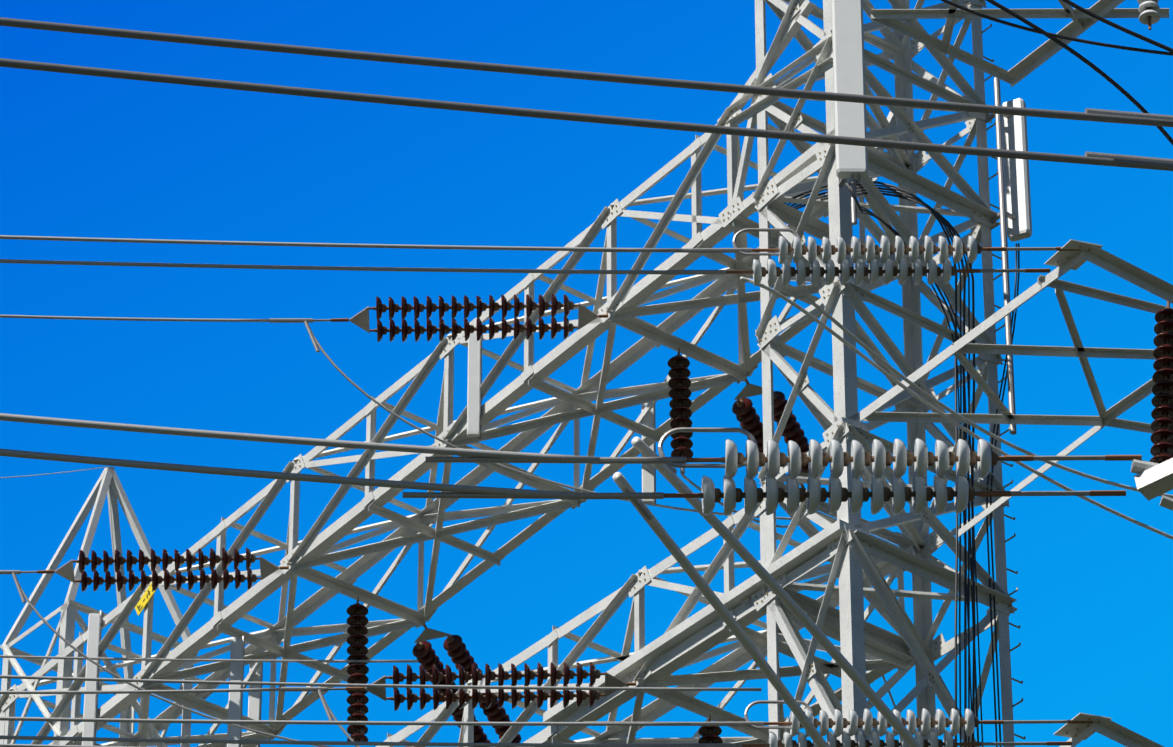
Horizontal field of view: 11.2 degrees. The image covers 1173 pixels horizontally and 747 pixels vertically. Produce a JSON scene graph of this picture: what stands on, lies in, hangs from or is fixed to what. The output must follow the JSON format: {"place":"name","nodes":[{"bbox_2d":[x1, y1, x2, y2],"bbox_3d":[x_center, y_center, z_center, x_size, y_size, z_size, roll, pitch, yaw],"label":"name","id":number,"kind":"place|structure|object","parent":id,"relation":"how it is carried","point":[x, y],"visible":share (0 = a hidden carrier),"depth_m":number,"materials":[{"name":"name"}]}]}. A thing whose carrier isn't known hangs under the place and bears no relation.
{"place":"outdoors","nodes":[
{"label":"outdoors","id":0,"kind":"place"},
{"bbox_2d":[0,0,1172,746],"label":"sky","id":1,"kind":"structure","parent":0,"point":[88,156],"materials":[{"name":"blue"}]},
{"label":"ground surface","id":2,"kind":"structure","parent":0,"visible":0},
{"bbox_2d":[0,0,1017,746],"bbox_3d":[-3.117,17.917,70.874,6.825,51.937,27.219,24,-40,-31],"label":"lattice tower","id":3,"kind":"structure","parent":2,"relation":"on","point":[858,566],"depth_m":74.96,"materials":[{"name":"grey metal"}]},
{"bbox_2d":[135,583,157,615],"bbox_3d":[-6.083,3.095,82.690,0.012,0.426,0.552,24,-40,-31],"label":"yellow nameplate","id":4,"kind":"object","parent":3,"relation":"attached to","point":[142,603],"visible":0.64,"depth_m":82.69,"materials":[{"name":"yellow metal"}]},
{"bbox_2d":[137,585,152,610],"bbox_3d":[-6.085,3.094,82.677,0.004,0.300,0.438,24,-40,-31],"label":"name plate lettering","id":5,"kind":"object","parent":4,"relation":"attached to","point":[144,598],"visible":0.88,"depth_m":82.68,"materials":[{"name":"black paint"}]},
{"bbox_2d":[2,0,1099,739],"bbox_3d":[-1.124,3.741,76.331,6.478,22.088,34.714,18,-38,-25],"label":"bolt heads","id":6,"kind":"object","parent":3,"relation":"attached to","point":[848,424],"visible":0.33,"depth_m":72.72,"materials":[{"name":"grey metal"}]},
{"bbox_2d":[82,0,1031,746],"bbox_3d":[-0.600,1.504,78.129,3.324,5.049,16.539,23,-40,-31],"label":"panel antennas","id":7,"kind":"object","parent":3,"relation":"attached to","point":[848,54],"visible":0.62,"depth_m":74.45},
{"bbox_2d":[0,77,1172,746],"bbox_3d":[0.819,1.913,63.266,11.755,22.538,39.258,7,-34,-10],"label":"metal fittings","id":8,"kind":"object","parent":3,"relation":"attached to","point":[360,319],"visible":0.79,"depth_m":59.84,"materials":[{"name":"grey metal"}]},
{"bbox_2d":[0,235,895,746],"bbox_3d":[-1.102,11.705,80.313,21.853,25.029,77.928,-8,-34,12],"label":"conductors","id":9,"kind":"object","parent":8,"relation":"on","point":[458,451],"visible":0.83,"depth_m":59.72,"materials":[{"name":"metal"}]},
{"bbox_2d":[0,17,1172,170],"bbox_3d":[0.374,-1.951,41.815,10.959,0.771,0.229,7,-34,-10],"label":"slack span conductors","id":10,"kind":"object","parent":8,"relation":"attached to","point":[468,65],"visible":0.98,"depth_m":41.68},
{"bbox_2d":[612,277,1172,746],"bbox_3d":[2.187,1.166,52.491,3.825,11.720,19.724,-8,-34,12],"label":"jumper cables","id":11,"kind":"object","parent":8,"relation":"on","point":[762,573],"visible":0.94,"depth_m":43.60,"materials":[{"name":"metal"}]},
{"bbox_2d":[702,0,1159,746],"bbox_3d":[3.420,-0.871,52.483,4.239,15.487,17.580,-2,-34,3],"label":"grey strain insulators","id":12,"kind":"object","parent":8,"relation":"attached to","point":[856,486],"visible":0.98,"depth_m":41.39,"materials":[{"name":"ceramic"}]},
{"bbox_2d":[38,19,1169,746],"bbox_3d":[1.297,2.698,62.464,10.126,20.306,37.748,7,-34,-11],"label":"rusty links","id":13,"kind":"object","parent":3,"relation":"attached to","point":[982,493],"visible":0.79,"depth_m":59.80,"materials":[{"name":"metal"}]},
{"bbox_2d":[77,0,1171,746],"bbox_3d":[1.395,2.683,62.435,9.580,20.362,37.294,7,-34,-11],"label":"insulators","id":14,"kind":"object","parent":13,"relation":"attached to","point":[847,494],"visible":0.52,"depth_m":59.82,"materials":[{"name":"ceramic"}]},
{"bbox_2d":[79,294,1172,745],"bbox_3d":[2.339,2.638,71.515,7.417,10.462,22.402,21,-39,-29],"label":"brown strain insulators","id":15,"kind":"object","parent":13,"relation":"on","point":[459,652],"visible":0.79,"depth_m":75.74,"materials":[{"name":"ceramic"}]},
{"bbox_2d":[1131,458,1172,510],"bbox_3d":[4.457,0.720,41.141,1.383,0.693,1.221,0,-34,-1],"label":"support bracket","id":16,"kind":"object","parent":13,"relation":"attached to","point":[1153,480],"visible":0.98,"depth_m":41.27,"materials":[{"name":"metal"}]},
{"bbox_2d":[783,0,1172,746],"bbox_3d":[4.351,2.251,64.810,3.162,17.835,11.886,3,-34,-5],"label":"feeder cables","id":17,"kind":"object","parent":3,"relation":"attached to","point":[945,224],"visible":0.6,"depth_m":70.32,"materials":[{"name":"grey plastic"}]},
{"bbox_2d":[860,0,1172,746],"bbox_3d":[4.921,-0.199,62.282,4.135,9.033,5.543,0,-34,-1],"label":"steel arm","id":18,"kind":"object","parent":3,"relation":"attached to","point":[1076,27],"visible":0.96,"depth_m":62.03}
]}

